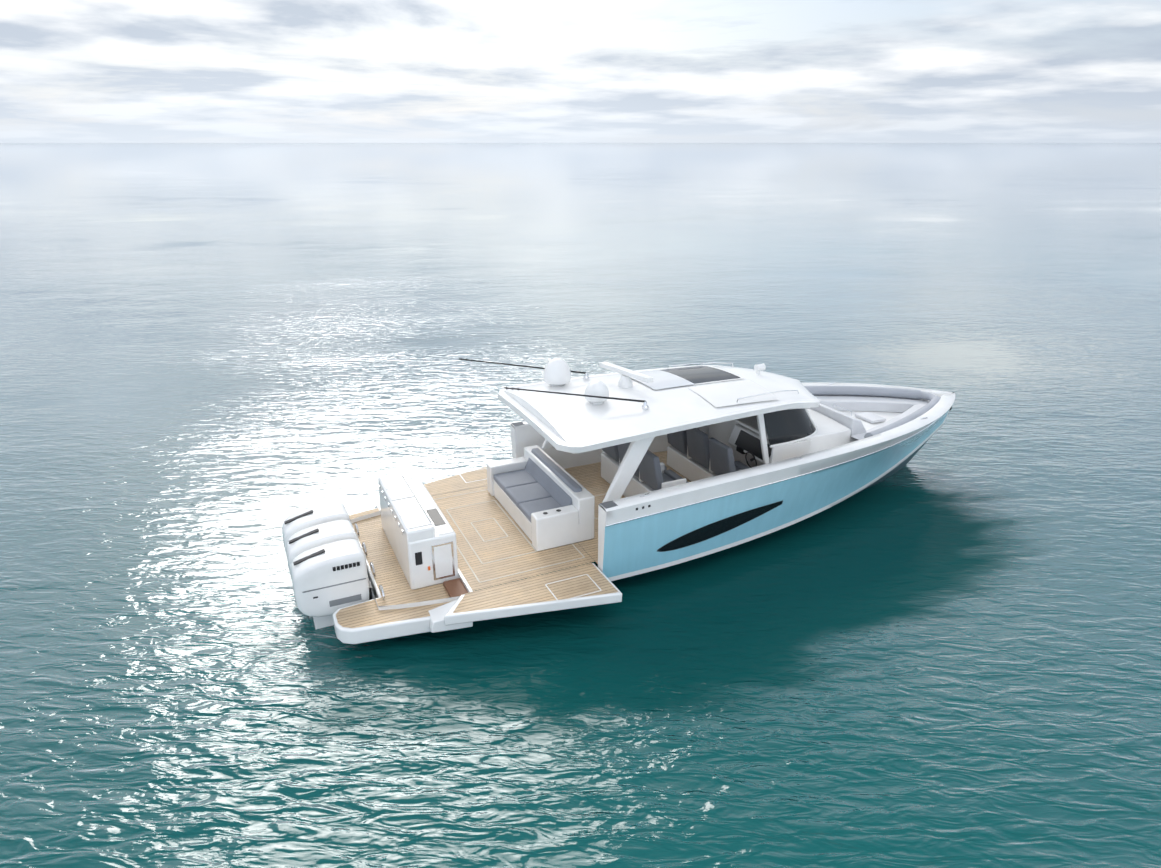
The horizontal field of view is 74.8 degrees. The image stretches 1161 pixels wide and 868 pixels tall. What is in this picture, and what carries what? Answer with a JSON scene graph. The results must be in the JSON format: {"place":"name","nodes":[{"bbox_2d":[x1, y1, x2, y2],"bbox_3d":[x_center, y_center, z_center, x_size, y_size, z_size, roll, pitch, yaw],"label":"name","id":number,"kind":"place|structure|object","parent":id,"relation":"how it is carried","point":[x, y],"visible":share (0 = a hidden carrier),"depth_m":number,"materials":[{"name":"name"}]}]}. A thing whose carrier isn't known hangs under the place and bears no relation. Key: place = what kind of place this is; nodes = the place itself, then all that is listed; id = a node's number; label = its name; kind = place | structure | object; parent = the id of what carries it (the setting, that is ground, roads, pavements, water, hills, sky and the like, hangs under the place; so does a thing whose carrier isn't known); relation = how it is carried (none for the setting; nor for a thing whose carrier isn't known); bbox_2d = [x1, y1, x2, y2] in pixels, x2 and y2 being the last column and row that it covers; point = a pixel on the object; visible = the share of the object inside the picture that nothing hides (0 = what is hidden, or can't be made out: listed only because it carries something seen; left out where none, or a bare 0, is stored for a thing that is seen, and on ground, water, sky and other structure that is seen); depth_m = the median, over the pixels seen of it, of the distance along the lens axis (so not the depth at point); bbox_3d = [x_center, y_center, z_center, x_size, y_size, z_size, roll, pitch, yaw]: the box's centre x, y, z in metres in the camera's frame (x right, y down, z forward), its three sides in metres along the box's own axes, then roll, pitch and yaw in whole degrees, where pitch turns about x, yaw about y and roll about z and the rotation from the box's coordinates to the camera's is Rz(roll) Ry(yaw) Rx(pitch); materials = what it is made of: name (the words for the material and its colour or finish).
{"place":"outdoors","nodes":[
{"label":"outdoors","id":0,"kind":"place"},
{"bbox_2d":[0,143,1160,867],"bbox_3d":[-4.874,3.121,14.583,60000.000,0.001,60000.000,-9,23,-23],"label":"water","id":1,"kind":"structure","parent":0,"point":[220,363],"depth_m":17.85,"materials":[{"name":"teal liquid"}]},
{"bbox_2d":[284,510,312,523],"bbox_3d":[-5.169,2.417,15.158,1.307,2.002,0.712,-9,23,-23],"label":"vent","id":2,"kind":"object","parent":1,"relation":"in","point":[299,516],"visible":0.06,"depth_m":14.69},
{"bbox_2d":[282,502,349,556],"bbox_3d":[-5.193,2.047,15.004,1.274,1.159,0.699,-9,23,-23],"label":"engine cowl","id":3,"kind":"object","parent":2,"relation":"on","point":[326,512],"visible":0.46,"depth_m":14.68,"materials":[{"name":"white plastic"}]},
{"bbox_2d":[289,528,318,543],"bbox_3d":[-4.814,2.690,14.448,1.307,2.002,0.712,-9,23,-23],"label":"vent","id":4,"kind":"object","parent":1,"relation":"in","point":[303,535],"visible":0.02,"depth_m":13.98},
{"bbox_2d":[286,520,357,576],"bbox_3d":[-4.838,2.320,14.293,1.274,1.159,0.699,-9,23,-23],"label":"engine cowl","id":5,"kind":"object","parent":4,"relation":"on","point":[332,531],"visible":0.38,"depth_m":13.97,"materials":[{"name":"white plastic"}]},
{"bbox_2d":[293,549,371,628],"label":"trim","id":6,"kind":"structure","parent":1,"relation":"in","point":[323,622],"depth_m":13.45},
{"bbox_2d":[290,539,369,616],"bbox_3d":[-4.483,2.593,13.583,1.274,1.159,0.699,-9,23,-23],"label":"engine cowl","id":7,"kind":"object","parent":6,"relation":"on","point":[315,572],"visible":0.92,"depth_m":13.28,"materials":[{"name":"white plastic"}]},
{"bbox_2d":[350,409,949,609],"bbox_3d":[2.913,1.228,17.746,15.785,2.868,5.024,-9,23,-23],"label":"hull","id":8,"kind":"object","parent":1,"relation":"in","point":[628,549],"visible":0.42,"depth_m":15.17,"materials":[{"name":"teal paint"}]},
{"bbox_2d":[333,508,430,643],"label":"swim platform","id":9,"kind":"structure","parent":8,"relation":"attached to","point":[371,633],"depth_m":12.87,"materials":[{"name":"white plastic"}]},
{"bbox_2d":[336,508,449,627],"bbox_3d":[-3.854,2.437,14.830,2.250,0.001,4.550,-9,23,-23],"label":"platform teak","id":10,"kind":"object","parent":9,"relation":"on","point":[390,578],"visible":0.56,"depth_m":13.75,"materials":[{"name":"beige wood"}]},
{"bbox_2d":[355,523,384,600],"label":"engine rails","id":11,"kind":"object","parent":10,"relation":"on","point":[371,564],"visible":0.9,"depth_m":14.37,"materials":[{"name":"silver metal"}]},
{"bbox_2d":[378,473,458,589],"bbox_3d":[-3.233,1.792,14.892,0.899,1.180,2.720,-9,23,-23],"label":"console","id":12,"kind":"object","parent":10,"relation":"on","point":[408,545],"visible":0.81,"depth_m":13.82,"materials":[{"name":"white plastic"}]},
{"bbox_2d":[379,473,454,579],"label":"cabinet panels","id":13,"kind":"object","parent":12,"relation":"attached to","point":[411,513],"depth_m":14.13,"materials":[{"name":"white plastic"}]},
{"bbox_2d":[443,578,467,597],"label":"step grates","id":14,"kind":"object","parent":10,"relation":"on","point":[454,587],"visible":0.42,"depth_m":13.73,"materials":[{"name":"brown wood"}]},
{"bbox_2d":[425,467,486,495],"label":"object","id":15,"kind":"object","parent":8,"relation":"attached to","point":[454,475],"visible":0.04,"depth_m":17.76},
{"bbox_2d":[424,467,486,495],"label":"folding deck platform","id":16,"kind":"structure","parent":15,"relation":"on","point":[471,479],"depth_m":17.80,"materials":[{"name":"beige wood"}]},
{"bbox_2d":[444,563,621,624],"bbox_3d":[-0.885,2.948,13.366,3.058,0.196,1.169,-9,23,-23],"label":"folding platform edge","id":17,"kind":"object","parent":8,"relation":"attached to","point":[450,617],"visible":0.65,"depth_m":13.13,"materials":[{"name":"white plastic"}]},
{"bbox_2d":[428,600,472,632],"bbox_3d":[-2.271,3.149,13.106,0.696,0.307,0.517,-9,23,-23],"label":"bracket","id":18,"kind":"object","parent":17,"relation":"attached to","point":[437,615],"depth_m":12.99,"materials":[{"name":"white plastic"}]},
{"bbox_2d":[453,563,617,612],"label":"folding deck platform","id":19,"kind":"structure","parent":17,"relation":"on","point":[589,579],"depth_m":13.51,"materials":[{"name":"beige wood"}]},
{"bbox_2d":[432,451,690,592],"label":"cockpit floor","id":20,"kind":"structure","parent":8,"relation":"in","point":[495,547],"depth_m":15.13,"materials":[{"name":"brown wood"}]},
{"bbox_2d":[486,445,594,550],"bbox_3d":[-0.917,1.270,16.126,1.250,0.950,3.038,-9,23,-23],"label":"sofa base","id":21,"kind":"object","parent":20,"relation":"on","point":[568,524],"visible":0.73,"depth_m":15.03,"materials":[{"name":"white plastic"}]},
{"bbox_2d":[493,448,581,521],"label":"sofa cushions","id":22,"kind":"object","parent":21,"relation":"on","point":[531,487],"visible":0.85,"depth_m":16.00,"materials":[{"name":"grey fabric"}]},
{"bbox_2d":[512,422,617,513],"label":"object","id":23,"kind":"object","parent":21,"relation":"on","point":[608,504],"visible":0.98,"depth_m":13.88,"materials":[{"name":"grey"}]},
{"bbox_2d":[601,446,717,496],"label":"seat backs","id":24,"kind":"object","parent":20,"relation":"on","point":[690,469],"visible":0.23,"depth_m":17.64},
{"bbox_2d":[602,428,749,489],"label":"seats","id":25,"kind":"object","parent":24,"relation":"on","point":[703,449],"visible":0.65,"depth_m":16.58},
{"bbox_2d":[708,415,770,466],"bbox_3d":[3.968,0.360,17.939,0.988,1.350,2.800,-9,23,-23],"label":"helm console","id":26,"kind":"object","parent":20,"relation":"on","point":[727,433],"visible":0.1,"depth_m":17.83,"materials":[{"name":"white plastic"}]},
{"bbox_2d":[697,425,810,462],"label":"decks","id":27,"kind":"object","parent":20,"relation":"on","point":[788,451],"visible":0.06,"depth_m":16.54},
{"bbox_2d":[806,408,850,452],"bbox_3d":[5.027,-0.294,18.218,1.450,0.569,2.920,-9,23,-23],"label":"cabin trunk","id":28,"kind":"object","parent":27,"relation":"on","point":[831,433],"visible":0.31,"depth_m":17.23,"materials":[{"name":"white plastic"}]},
{"bbox_2d":[498,365,819,452],"bbox_3d":[2.059,-0.697,16.581,7.000,0.573,3.945,-9,23,-23],"label":"roof edge","id":29,"kind":"object","parent":8,"relation":"on","point":[552,438],"visible":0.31,"depth_m":14.78,"materials":[{"name":"white plastic"}]},
{"bbox_2d":[459,358,798,409],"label":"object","id":30,"kind":"object","parent":29,"relation":"on","point":[645,406],"visible":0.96,"depth_m":15.80,"materials":[{"name":"silver metal"}]},
{"bbox_2d":[503,366,815,443],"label":"hardtop roof","id":31,"kind":"structure","parent":29,"relation":"on","point":[570,419],"depth_m":15.27,"materials":[{"name":"white plastic"}]},
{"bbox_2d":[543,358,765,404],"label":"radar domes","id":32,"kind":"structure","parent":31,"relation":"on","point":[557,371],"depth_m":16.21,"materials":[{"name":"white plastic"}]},
{"bbox_2d":[620,365,777,406],"bbox_3d":[2.509,-1.096,16.599,2.350,0.195,2.810,-9,23,-23],"label":"panel","id":33,"kind":"object","parent":29,"relation":"on","point":[723,394],"visible":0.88,"depth_m":16.36,"materials":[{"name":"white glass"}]},
{"bbox_2d":[757,409,817,464],"bbox_3d":[4.107,-0.462,17.694,2.141,1.460,2.936,-9,23,-23],"label":"windshield frame","id":34,"kind":"object","parent":29,"relation":"attached to","point":[762,434],"visible":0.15,"depth_m":16.25,"materials":[{"name":"white metal"}]},
{"bbox_2d":[764,409,815,444],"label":"side window","id":35,"kind":"structure","parent":34,"relation":"in","point":[782,426],"depth_m":16.37,"materials":[{"name":"black glass"}]},
{"bbox_2d":[657,500,782,551],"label":"hull windows","id":36,"kind":"structure","parent":8,"relation":"attached to","point":[711,530],"depth_m":15.09,"materials":[{"name":"black glass"}]},
{"bbox_2d":[511,382,954,523],"bbox_3d":[4.733,0.207,18.263,11.760,1.403,5.024,-9,23,-23],"label":"gunwale","id":37,"kind":"object","parent":8,"relation":"attached to","point":[526,434],"visible":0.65,"depth_m":17.32,"materials":[{"name":"white plastic"}]},
{"bbox_2d":[541,437,653,502],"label":"hard top legs","id":38,"kind":"object","parent":37,"relation":"on","point":[636,451],"visible":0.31,"depth_m":14.63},
{"bbox_2d":[636,382,926,509],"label":"fittings","id":39,"kind":"object","parent":37,"relation":"on","point":[794,459],"visible":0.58,"depth_m":14.10,"materials":[{"name":"silver metal"}]},
{"bbox_2d":[810,395,929,441],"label":"bow seats","id":40,"kind":"object","parent":37,"relation":"on","point":[905,407],"visible":0.54,"depth_m":19.90,"materials":[{"name":"white leather"}]},
{"bbox_2d":[804,386,940,437],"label":"bow bolsters","id":41,"kind":"object","parent":37,"relation":"attached to","point":[933,399],"visible":0.65,"depth_m":20.17,"materials":[{"name":"grey leather"}]},
{"bbox_2d":[605,404,953,526],"bbox_3d":[4.738,-0.030,18.174,11.772,0.264,5.018,-9,23,-23],"label":"rub rail","id":42,"kind":"object","parent":8,"relation":"on","point":[762,485],"visible":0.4,"depth_m":15.06,"materials":[{"name":"silver metal"}]},
{"bbox_2d":[840,411,901,429],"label":"bow deck floor","id":43,"kind":"structure","parent":8,"relation":"in","point":[888,416],"depth_m":19.69,"materials":[{"name":"white plastic"}]},
{"bbox_2d":[0,0,1160,142],"label":"sky","id":44,"kind":"structure","parent":0,"point":[72,71],"materials":[{"name":"white"}]},
{"bbox_2d":[602,443,713,488],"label":"helm seat frames","id":45,"kind":"structure","parent":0,"point":[672,483],"depth_m":15.61,"materials":[{"name":"white plastic"}]},
{"bbox_2d":[735,430,771,467],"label":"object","id":46,"kind":"object","parent":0,"point":[748,443],"visible":0.92,"depth_m":17.11,"materials":[{"name":"black plastic"}]},
{"bbox_2d":[833,404,885,422],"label":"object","id":47,"kind":"object","parent":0,"point":[870,417],"visible":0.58,"depth_m":19.24,"materials":[{"name":"white plastic"}]}
]}

